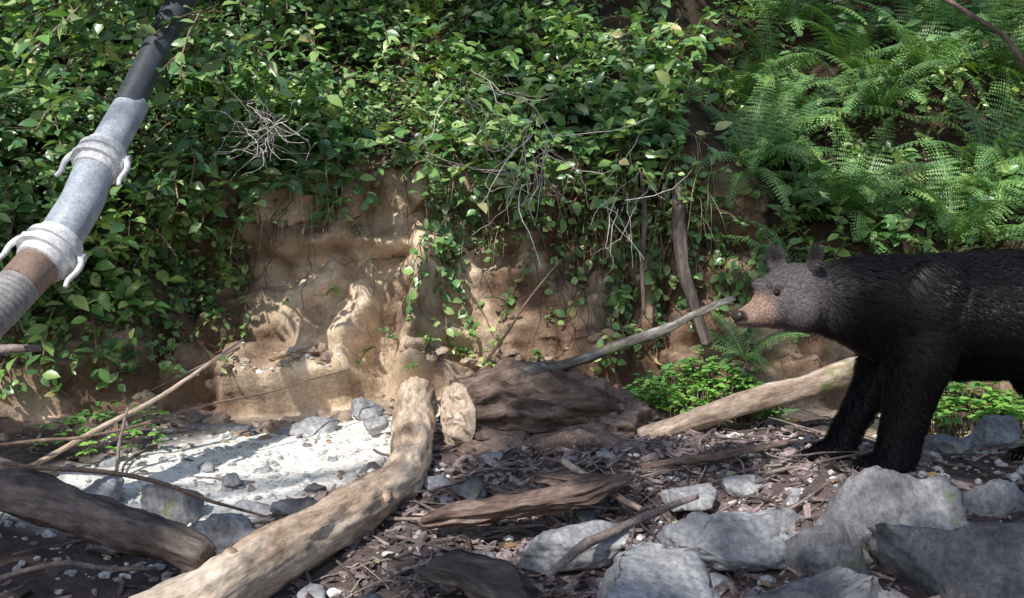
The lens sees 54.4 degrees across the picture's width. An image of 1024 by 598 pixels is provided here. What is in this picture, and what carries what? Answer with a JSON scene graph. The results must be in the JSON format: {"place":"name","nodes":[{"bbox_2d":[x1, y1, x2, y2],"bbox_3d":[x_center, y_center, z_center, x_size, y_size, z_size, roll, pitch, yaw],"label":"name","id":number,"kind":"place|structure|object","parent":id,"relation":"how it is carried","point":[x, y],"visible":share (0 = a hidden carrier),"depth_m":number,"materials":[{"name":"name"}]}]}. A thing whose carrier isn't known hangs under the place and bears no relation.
{"place":"outdoors","nodes":[
{"label":"outdoors","id":0,"kind":"place"},
{"bbox_2d":[0,0,1023,597],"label":"ground","id":1,"kind":"structure","parent":0,"point":[344,324],"depth_m":5.53,"materials":[{"name":"soil"}]},
{"bbox_2d":[0,24,38,67],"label":"fern","id":2,"kind":"object","parent":1,"relation":"on","point":[2,62],"visible":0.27,"depth_m":5.48,"materials":[{"name":"green plant"}]},
{"bbox_2d":[0,344,41,357],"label":"dead branch","id":3,"kind":"object","parent":1,"relation":"on","point":[5,351],"visible":1,"depth_m":3.67,"materials":[{"name":"brown wood"}]},
{"bbox_2d":[63,461,72,467],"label":"rock","id":4,"kind":"object","parent":1,"relation":"on","point":[68,464],"visible":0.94,"depth_m":4.23,"materials":[{"name":"stone"}]},
{"bbox_2d":[0,559,157,578],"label":"dead branch","id":5,"kind":"object","parent":1,"relation":"on","point":[62,561],"visible":1,"depth_m":2.75,"materials":[{"name":"brown wood"}]},
{"bbox_2d":[26,400,169,455],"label":"herb plant","id":6,"kind":"object","parent":1,"relation":"on","point":[133,431],"visible":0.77,"depth_m":4.56,"materials":[{"name":"green plant"}]},
{"bbox_2d":[0,0,197,337],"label":"water pipe","id":7,"kind":"object","parent":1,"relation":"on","point":[49,251],"visible":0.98,"depth_m":3.79,"materials":[{"name":"grey metal"}]},
{"bbox_2d":[85,546,117,555],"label":"rock","id":8,"kind":"object","parent":1,"relation":"on","point":[103,550],"visible":0.2,"depth_m":3.31,"materials":[{"name":"stone"}]},
{"bbox_2d":[80,475,123,502],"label":"rock","id":9,"kind":"object","parent":1,"relation":"on","point":[112,492],"visible":0.41,"depth_m":3.83,"materials":[{"name":"grey stone"}]},
{"bbox_2d":[0,455,217,574],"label":"dark log","id":10,"kind":"object","parent":1,"relation":"on","point":[46,501],"visible":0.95,"depth_m":2.92,"materials":[{"name":"brown wood"}]},
{"bbox_2d":[0,463,265,511],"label":"dead branch","id":11,"kind":"object","parent":10,"relation":"on","point":[105,478],"visible":1,"depth_m":3.11,"materials":[{"name":"brown wood"}]},
{"bbox_2d":[98,456,120,467],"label":"rock","id":12,"kind":"object","parent":1,"relation":"on","point":[106,462],"visible":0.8,"depth_m":4.33,"materials":[{"name":"stone"}]},
{"bbox_2d":[112,403,129,474],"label":"dead branch","id":13,"kind":"object","parent":1,"relation":"on","point":[117,443],"visible":0.88,"depth_m":4.19,"materials":[{"name":"brown wood"}]},
{"bbox_2d":[140,483,203,525],"bbox_3d":[-1.277,0.799,3.766,0.224,0.234,0.232,0,0,0],"label":"rock","id":14,"kind":"object","parent":1,"relation":"on","point":[179,509],"visible":0.56,"depth_m":3.68,"materials":[{"name":"grey stone"}]},
{"bbox_2d":[0,367,352,444],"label":"dead branch","id":15,"kind":"object","parent":1,"relation":"on","point":[110,433],"visible":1,"depth_m":4.23,"materials":[{"name":"brown wood"}]},
{"bbox_2d":[190,412,205,421],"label":"rock","id":16,"kind":"object","parent":1,"relation":"on","point":[197,417],"visible":0.61,"depth_m":5.09,"materials":[{"name":"stone"}]},
{"bbox_2d":[198,462,213,471],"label":"rock","id":17,"kind":"object","parent":1,"relation":"on","point":[206,466],"visible":1,"depth_m":4.33,"materials":[{"name":"stone"}]},
{"bbox_2d":[182,422,258,435],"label":"rock","id":18,"kind":"object","parent":1,"relation":"on","point":[219,428],"visible":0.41,"depth_m":4.94,"materials":[{"name":"grey stone"}]},
{"bbox_2d":[187,513,256,560],"bbox_3d":[-0.946,0.811,3.329,0.302,0.204,0.212,0,0,0],"label":"rock","id":19,"kind":"object","parent":1,"relation":"on","point":[223,533],"visible":0.45,"depth_m":3.27,"materials":[{"name":"grey stone"}]},
{"bbox_2d":[221,472,242,487],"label":"rock","id":20,"kind":"object","parent":1,"relation":"on","point":[230,480],"visible":1,"depth_m":4.08,"materials":[{"name":"stone"}]},
{"bbox_2d":[204,499,278,523],"bbox_3d":[-0.983,0.803,3.696,0.326,0.113,0.152,0,0,0],"label":"rock","id":21,"kind":"object","parent":1,"relation":"on","point":[255,516],"visible":0.48,"depth_m":3.65,"materials":[{"name":"grey stone"}]},
{"bbox_2d":[252,465,272,473],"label":"rock","id":22,"kind":"object","parent":1,"relation":"on","point":[264,469],"visible":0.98,"depth_m":4.32,"materials":[{"name":"stone"}]},
{"bbox_2d":[128,376,438,597],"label":"fallen log","id":23,"kind":"object","parent":1,"relation":"on","point":[271,560],"visible":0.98,"depth_m":3.22,"materials":[{"name":"brown wood"}]},
{"bbox_2d":[269,497,315,518],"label":"rock","id":24,"kind":"object","parent":1,"relation":"on","point":[282,508],"visible":0.57,"depth_m":3.56,"materials":[{"name":"grey stone"}]},
{"bbox_2d":[277,416,339,435],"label":"rock","id":25,"kind":"object","parent":1,"relation":"on","point":[313,425],"visible":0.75,"depth_m":4.92,"materials":[{"name":"grey stone"}]},
{"bbox_2d":[297,583,325,597],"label":"rock","id":26,"kind":"object","parent":1,"relation":"on","point":[315,590],"visible":0.98,"depth_m":2.99,"materials":[{"name":"stone"}]},
{"bbox_2d":[303,482,326,492],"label":"rock","id":27,"kind":"object","parent":1,"relation":"on","point":[314,487],"visible":0.82,"depth_m":3.97,"materials":[{"name":"stone"}]},
{"bbox_2d":[328,456,337,461],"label":"rock","id":28,"kind":"object","parent":1,"relation":"on","point":[332,459],"visible":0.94,"depth_m":4.41,"materials":[{"name":"stone"}]},
{"bbox_2d":[350,396,383,420],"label":"rock","id":29,"kind":"object","parent":1,"relation":"on","point":[362,409],"visible":0.85,"depth_m":5.08,"materials":[{"name":"grey stone"}]},
{"bbox_2d":[353,593,383,597],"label":"rock","id":30,"kind":"object","parent":1,"relation":"on","point":[371,595],"visible":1,"depth_m":2.72,"materials":[{"name":"stone"}]},
{"bbox_2d":[363,416,388,435],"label":"rock","id":31,"kind":"object","parent":1,"relation":"on","point":[376,425],"visible":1,"depth_m":4.72,"materials":[{"name":"stone"}]},
{"bbox_2d":[0,328,753,442],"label":"soil clods","id":32,"kind":"object","parent":1,"relation":"on","point":[318,350],"visible":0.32,"depth_m":5.12,"materials":[{"name":"brown soil"}]},
{"bbox_2d":[0,147,801,398],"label":"ivy","id":33,"kind":"object","parent":1,"relation":"on","point":[621,305],"visible":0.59,"depth_m":5.58,"materials":[{"name":"green plant"}]},
{"bbox_2d":[66,159,743,379],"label":"exposed roots","id":34,"kind":"object","parent":1,"relation":"on","point":[558,269],"visible":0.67,"depth_m":5.67,"materials":[{"name":"brown wood"}]},
{"bbox_2d":[424,475,450,489],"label":"rock","id":35,"kind":"object","parent":1,"relation":"on","point":[434,481],"visible":0.62,"depth_m":3.93,"materials":[{"name":"stone"}]},
{"bbox_2d":[439,495,455,502],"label":"rock","id":36,"kind":"object","parent":1,"relation":"on","point":[442,499],"visible":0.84,"depth_m":3.78,"materials":[{"name":"stone"}]},
{"bbox_2d":[452,479,486,501],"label":"rock","id":37,"kind":"object","parent":1,"relation":"on","point":[472,490],"visible":0.92,"depth_m":3.70,"materials":[{"name":"grey stone"}]},
{"bbox_2d":[411,551,541,597],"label":"bark slab","id":38,"kind":"object","parent":1,"relation":"on","point":[470,576],"depth_m":2.83,"materials":[{"name":"brown wood"}]},
{"bbox_2d":[230,132,727,283],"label":"dry grass","id":39,"kind":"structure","parent":1,"relation":"on","point":[579,218],"depth_m":5.56,"materials":[{"name":"plant"}]},
{"bbox_2d":[465,550,496,558],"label":"rock","id":40,"kind":"object","parent":1,"relation":"on","point":[488,553],"visible":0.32,"depth_m":3.22,"materials":[{"name":"stone"}]},
{"bbox_2d":[479,452,502,460],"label":"rock","id":41,"kind":"object","parent":1,"relation":"on","point":[499,455],"visible":0.59,"depth_m":4.16,"materials":[{"name":"stone"}]},
{"bbox_2d":[457,430,534,455],"bbox_3d":[0.014,0.700,4.369,0.546,0.253,0.336,0,0,0],"label":"dirt mound","id":42,"kind":"object","parent":1,"relation":"on","point":[498,441],"visible":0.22,"depth_m":4.30,"materials":[{"name":"brown soil"}]},
{"bbox_2d":[0,0,1023,344],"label":"huckleberry bush","id":43,"kind":"object","parent":1,"relation":"on","point":[358,88],"visible":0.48,"depth_m":5.84,"materials":[{"name":"green plant"}]},
{"bbox_2d":[0,346,1023,597],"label":"fallen twigs","id":44,"kind":"object","parent":1,"relation":"on","point":[614,472],"visible":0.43,"depth_m":3.67,"materials":[{"name":"brown wood"}]},
{"bbox_2d":[28,339,245,466],"bbox_3d":[-1.619,0.451,4.447,0.104,0.514,1.034,0,0,43],"label":"dead branch","id":45,"kind":"object","parent":44,"relation":"on","point":[44,458],"visible":0.92,"depth_m":4.33,"materials":[{"name":"brown wood"}]},
{"bbox_2d":[0,0,1023,463],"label":"shrub","id":46,"kind":"object","parent":1,"relation":"on","point":[622,114],"depth_m":5.56,"materials":[{"name":"green plant"}]},
{"bbox_2d":[208,71,692,273],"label":"dead twigs","id":47,"kind":"object","parent":46,"relation":"on","point":[286,140],"visible":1,"depth_m":4.97,"materials":[{"name":"wood"}]},
{"bbox_2d":[638,172,647,312],"bbox_3d":[0.722,-0.313,5.454,0.054,0.779,0.099,0,0,16],"label":"tree root","id":48,"kind":"object","parent":46,"relation":"attached to","point":[643,235],"visible":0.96,"depth_m":5.42,"materials":[{"name":"brown plant"}]},
{"bbox_2d":[671,179,711,346],"bbox_3d":[0.958,-0.199,5.407,0.230,0.922,0.147,0,0,44],"label":"tree root","id":49,"kind":"object","parent":46,"relation":"attached to","point":[679,235],"visible":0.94,"depth_m":5.37,"materials":[{"name":"brown plant"}]},
{"bbox_2d":[0,319,1023,597],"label":"wood debris","id":50,"kind":"object","parent":1,"relation":"on","point":[622,463],"visible":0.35,"depth_m":3.60,"materials":[{"name":"brown wood"}]},
{"bbox_2d":[483,260,560,362],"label":"dead branch","id":51,"kind":"object","parent":1,"relation":"on","point":[510,324],"visible":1,"depth_m":5.25,"materials":[{"name":"brown wood"}]},
{"bbox_2d":[424,475,631,528],"bbox_3d":[0.070,0.708,3.418,0.744,0.159,0.217,0,0,-8],"label":"rotten log","id":52,"kind":"object","parent":1,"relation":"on","point":[581,498],"visible":0.99,"depth_m":3.39,"materials":[{"name":"brown wood"}]},
{"bbox_2d":[437,359,628,447],"bbox_3d":[0.143,0.526,4.630,0.976,0.501,0.466,0,0,-22],"label":"log","id":53,"kind":"object","parent":1,"relation":"on","point":[483,404],"visible":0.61,"depth_m":4.46,"materials":[{"name":"brown wood"}]},
{"bbox_2d":[525,298,735,372],"bbox_3d":[0.526,0.203,4.772,1.256,0.420,0.084,0,0,-22],"label":"mossy branch","id":54,"kind":"object","parent":53,"relation":"on","point":[536,366],"visible":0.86,"depth_m":4.77,"materials":[{"name":"brown plant"}]},
{"bbox_2d":[544,359,589,376],"bbox_3d":[0.140,0.517,4.864,0.577,0.443,0.430,0,0,-22],"label":"dirt mound","id":55,"kind":"object","parent":1,"relation":"on","point":[569,368],"depth_m":4.76,"materials":[{"name":"soil"}]},
{"bbox_2d":[518,520,630,572],"bbox_3d":[0.195,0.774,3.112,0.351,0.162,0.212,0,0,0],"label":"rock","id":56,"kind":"object","parent":1,"relation":"on","point":[548,551],"visible":0.81,"depth_m":3.05,"materials":[{"name":"grey stone"}]},
{"bbox_2d":[545,501,695,580],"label":"dead branch","id":57,"kind":"object","parent":56,"relation":"on","point":[585,552],"visible":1,"depth_m":3.00,"materials":[{"name":"brown wood"}]},
{"bbox_2d":[528,472,621,487],"bbox_3d":[0.229,0.670,3.644,0.356,0.066,0.230,0,0,21],"label":"bark slab","id":58,"kind":"object","parent":1,"relation":"on","point":[557,479],"depth_m":3.62,"materials":[{"name":"brown wood"}]},
{"bbox_2d":[523,421,636,452],"bbox_3d":[0.271,0.676,4.406,0.697,0.268,0.488,0,0,0],"label":"dirt mound","id":59,"kind":"object","parent":1,"relation":"on","point":[591,434],"visible":0.37,"depth_m":4.27,"materials":[{"name":"brown soil"}]},
{"bbox_2d":[575,511,597,523],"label":"rock","id":60,"kind":"object","parent":1,"relation":"on","point":[586,517],"visible":0.25,"depth_m":3.46,"materials":[{"name":"stone"}]},
{"bbox_2d":[561,462,641,507],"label":"dead branch","id":61,"kind":"object","parent":1,"relation":"on","point":[619,494],"visible":0.62,"depth_m":3.46,"materials":[{"name":"brown wood"}]},
{"bbox_2d":[594,449,617,459],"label":"rock","id":62,"kind":"object","parent":1,"relation":"on","point":[605,454],"visible":0.66,"depth_m":4.05,"materials":[{"name":"stone"}]},
{"bbox_2d":[590,387,651,432],"bbox_3d":[0.418,0.597,4.703,0.597,0.377,0.504,0,0,0],"label":"dirt mound","id":63,"kind":"object","parent":1,"relation":"on","point":[626,421],"visible":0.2,"depth_m":4.60,"materials":[{"name":"brown soil"}]},
{"bbox_2d":[596,541,720,597],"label":"rock","id":64,"kind":"object","parent":1,"relation":"on","point":[645,569],"visible":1,"depth_m":2.71,"materials":[{"name":"grey stone"}]},
{"bbox_2d":[638,400,679,423],"bbox_3d":[0.563,0.613,4.888,0.510,0.298,0.435,0,0,-39],"label":"dirt mound","id":65,"kind":"object","parent":1,"relation":"on","point":[654,415],"visible":0.09,"depth_m":4.77,"materials":[{"name":"soil"}]},
{"bbox_2d":[659,483,717,511],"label":"rock","id":66,"kind":"object","parent":1,"relation":"on","point":[703,496],"visible":0.84,"depth_m":3.46,"materials":[{"name":"grey stone"}]},
{"bbox_2d":[622,349,780,418],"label":"herb plant","id":67,"kind":"object","parent":1,"relation":"on","point":[657,383],"visible":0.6,"depth_m":4.89,"materials":[{"name":"green plant"}]},
{"bbox_2d":[641,438,788,467],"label":"dead branch","id":68,"kind":"object","parent":1,"relation":"on","point":[709,454],"visible":1,"depth_m":3.83,"materials":[{"name":"brown wood"}]},
{"bbox_2d":[709,572,728,588],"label":"rock","id":69,"kind":"object","parent":1,"relation":"on","point":[719,580],"visible":0.58,"depth_m":2.91,"materials":[{"name":"stone"}]},
{"bbox_2d":[654,511,795,572],"bbox_3d":[0.670,0.742,3.037,0.449,0.194,0.270,0,0,0],"label":"rock","id":70,"kind":"object","parent":1,"relation":"on","point":[740,541],"visible":0.85,"depth_m":2.95,"materials":[{"name":"grey stone"}]},
{"bbox_2d":[719,474,763,498],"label":"rock","id":71,"kind":"object","parent":1,"relation":"on","point":[741,485],"visible":0.76,"depth_m":3.58,"materials":[{"name":"grey stone"}]},
{"bbox_2d":[636,358,856,439],"bbox_3d":[1.152,0.465,4.637,1.200,0.396,0.127,0,0,-13],"label":"driftwood log","id":72,"kind":"object","parent":1,"relation":"on","point":[818,382],"visible":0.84,"depth_m":4.60,"materials":[{"name":"brown wood"}]},
{"bbox_2d":[685,313,808,373],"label":"fern","id":73,"kind":"object","parent":1,"relation":"on","point":[741,349],"visible":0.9,"depth_m":5.45,"materials":[{"name":"green plant"}]},
{"bbox_2d":[686,50,813,104],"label":"fern","id":74,"kind":"object","parent":1,"relation":"on","point":[748,85],"visible":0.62,"depth_m":6.57,"materials":[{"name":"green plant"}]},
{"bbox_2d":[721,218,795,263],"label":"fern","id":75,"kind":"object","parent":1,"relation":"on","point":[771,232],"visible":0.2,"depth_m":5.64,"materials":[{"name":"green plant"}]},
{"bbox_2d":[724,383,816,425],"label":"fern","id":76,"kind":"object","parent":1,"relation":"on","point":[781,412],"visible":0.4,"depth_m":4.89,"materials":[{"name":"green plant"}]},
{"bbox_2d":[704,0,839,92],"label":"fern","id":77,"kind":"object","parent":1,"relation":"on","point":[793,60],"visible":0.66,"depth_m":6.92,"materials":[{"name":"green plant"}]},
{"bbox_2d":[700,89,843,172],"bbox_3d":[1.586,-1.035,6.237,0.932,0.424,1.313,-9,30,9],"label":"fern","id":78,"kind":"object","parent":1,"relation":"on","point":[763,138],"visible":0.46,"depth_m":6.01,"materials":[{"name":"green plant"}]},
{"bbox_2d":[690,74,857,210],"bbox_3d":[1.399,-0.913,5.880,1.197,0.422,1.323,-5,34,12],"label":"fern","id":79,"kind":"object","parent":1,"relation":"on","point":[745,138],"visible":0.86,"depth_m":5.93,"materials":[{"name":"green plant"}]},
{"bbox_2d":[753,507,804,531],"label":"rock","id":80,"kind":"object","parent":1,"relation":"on","point":[787,517],"visible":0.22,"depth_m":3.20,"materials":[{"name":"stone"}]},
{"bbox_2d":[780,488,804,506],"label":"rock","id":81,"kind":"object","parent":1,"relation":"on","point":[791,499],"visible":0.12,"depth_m":3.39,"materials":[{"name":"stone"}]},
{"bbox_2d":[706,0,894,36],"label":"fern","id":82,"kind":"object","parent":1,"relation":"on","point":[795,8],"visible":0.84,"depth_m":7.00,"materials":[{"name":"green plant"}]},
{"bbox_2d":[796,252,822,261],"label":"fern","id":83,"kind":"object","parent":1,"relation":"on","point":[802,255],"visible":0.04,"depth_m":5.71,"materials":[{"name":"green plant"}]},
{"bbox_2d":[709,59,919,138],"bbox_3d":[1.842,-1.234,6.447,1.384,0.512,1.410,-1,21,8],"label":"fern","id":84,"kind":"object","parent":1,"relation":"on","point":[812,97],"visible":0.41,"depth_m":6.45,"materials":[{"name":"green plant"}]},
{"bbox_2d":[747,566,900,597],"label":"rock","id":85,"kind":"object","parent":1,"relation":"on","point":[838,582],"visible":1,"depth_m":2.55,"materials":[{"name":"grey stone"}]},
{"bbox_2d":[785,519,871,575],"bbox_3d":[0.927,0.768,2.912,0.232,0.262,0.189,0,0,-16],"label":"rock","id":86,"kind":"object","parent":1,"relation":"on","point":[814,550],"visible":0.61,"depth_m":2.87,"materials":[{"name":"grey stone"}]},
{"bbox_2d":[764,136,947,215],"bbox_3d":[1.937,-0.702,5.854,0.932,0.424,1.313,0,23,-11],"label":"fern","id":87,"kind":"object","parent":1,"relation":"on","point":[855,192],"visible":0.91,"depth_m":5.75,"materials":[{"name":"green plant"}]},
{"bbox_2d":[786,0,935,96],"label":"fern","id":88,"kind":"object","parent":1,"relation":"on","point":[846,55],"visible":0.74,"depth_m":6.68,"materials":[{"name":"green plant"}]},
{"bbox_2d":[830,238,898,254],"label":"fern","id":89,"kind":"object","parent":1,"relation":"on","point":[884,246],"visible":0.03,"depth_m":5.60,"materials":[{"name":"green plant"}]},
{"bbox_2d":[774,114,967,254],"bbox_3d":[2.090,-0.610,5.996,1.330,0.469,1.470,-10,39,-12],"label":"fern","id":90,"kind":"object","parent":1,"relation":"on","point":[860,211],"visible":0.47,"depth_m":6.07,"materials":[{"name":"green plant"}]},
{"bbox_2d":[793,40,959,115],"bbox_3d":[2.349,-1.404,6.439,1.025,0.466,1.445,-1,29,19],"label":"fern","id":91,"kind":"object","parent":1,"relation":"on","point":[877,99],"visible":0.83,"depth_m":6.33,"materials":[{"name":"green plant"}]},
{"bbox_2d":[731,241,1023,473],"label":"black bear","id":92,"kind":"object","parent":1,"relation":"on","point":[916,333],"visible":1,"depth_m":3.47},
{"bbox_2d":[814,465,969,568],"bbox_3d":[1.142,0.771,3.001,0.384,0.530,0.376,0,0,-36],"label":"rock","id":93,"kind":"object","parent":1,"relation":"on","point":[861,502],"visible":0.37,"depth_m":2.98,"materials":[{"name":"grey stone"}]},
{"bbox_2d":[841,132,1023,248],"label":"fern","id":94,"kind":"object","parent":1,"relation":"on","point":[964,229],"visible":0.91,"depth_m":5.62,"materials":[{"name":"green plant"}]},
{"bbox_2d":[854,0,1023,99],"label":"fern","id":95,"kind":"object","parent":1,"relation":"on","point":[920,55],"visible":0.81,"depth_m":6.42,"materials":[{"name":"green plant"}]},
{"bbox_2d":[854,0,1023,52],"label":"fern","id":96,"kind":"object","parent":1,"relation":"on","point":[996,6],"visible":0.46,"depth_m":6.61,"materials":[{"name":"green plant"}]},
{"bbox_2d":[860,522,1023,597],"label":"rock","id":97,"kind":"object","parent":1,"relation":"on","point":[979,560],"visible":0.93,"depth_m":2.70,"materials":[{"name":"grey stone"}]},
{"bbox_2d":[922,433,970,453],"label":"rock","id":98,"kind":"object","parent":1,"relation":"on","point":[946,442],"visible":0.55,"depth_m":3.99,"materials":[{"name":"grey stone"}]},
{"bbox_2d":[875,146,1023,210],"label":"fern","id":99,"kind":"object","parent":1,"relation":"on","point":[980,192],"visible":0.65,"depth_m":5.77,"materials":[{"name":"green plant"}]},
{"bbox_2d":[879,381,1023,428],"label":"herb plant","id":100,"kind":"object","parent":1,"relation":"on","point":[1000,402],"visible":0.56,"depth_m":4.53,"materials":[{"name":"green plant"}]},
{"bbox_2d":[890,67,1023,217],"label":"fern","id":101,"kind":"object","parent":1,"relation":"on","point":[983,154],"visible":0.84,"depth_m":6.05,"materials":[{"name":"green plant"}]},
{"bbox_2d":[933,0,1023,69],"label":"dead branch","id":102,"kind":"object","parent":1,"relation":"on","point":[1007,40],"visible":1,"depth_m":5.61,"materials":[{"name":"brown wood"}]},
{"bbox_2d":[935,0,1023,81],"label":"fern","id":103,"kind":"object","parent":1,"relation":"on","point":[1006,57],"visible":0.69,"depth_m":6.40,"materials":[{"name":"green plant"}]},
{"bbox_2d":[963,415,1021,450],"bbox_3d":[2.035,0.566,4.210,0.236,0.153,0.191,0,0,0],"label":"rock","id":104,"kind":"object","parent":1,"relation":"on","point":[992,431],"visible":0.84,"depth_m":4.16,"materials":[{"name":"grey stone"}]},
{"bbox_2d":[963,478,1023,516],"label":"rock","id":105,"kind":"object","parent":1,"relation":"on","point":[998,497],"visible":0.39,"depth_m":3.20,"materials":[{"name":"grey stone"}]},
{"bbox_2d":[1007,187,1023,222],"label":"fern","id":106,"kind":"object","parent":1,"relation":"on","point":[1017,216],"visible":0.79,"depth_m":5.64,"materials":[{"name":"green plant"}]},
{"bbox_2d":[1014,517,1023,522],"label":"rock","id":107,"kind":"object","parent":1,"relation":"on","point":[1021,520],"visible":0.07,"depth_m":2.93,"materials":[{"name":"stone"}]},
{"bbox_2d":[3,339,1023,597],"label":"gravel","id":108,"kind":"structure","parent":0,"point":[331,592],"depth_m":4.11,"materials":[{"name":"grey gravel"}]}
]}

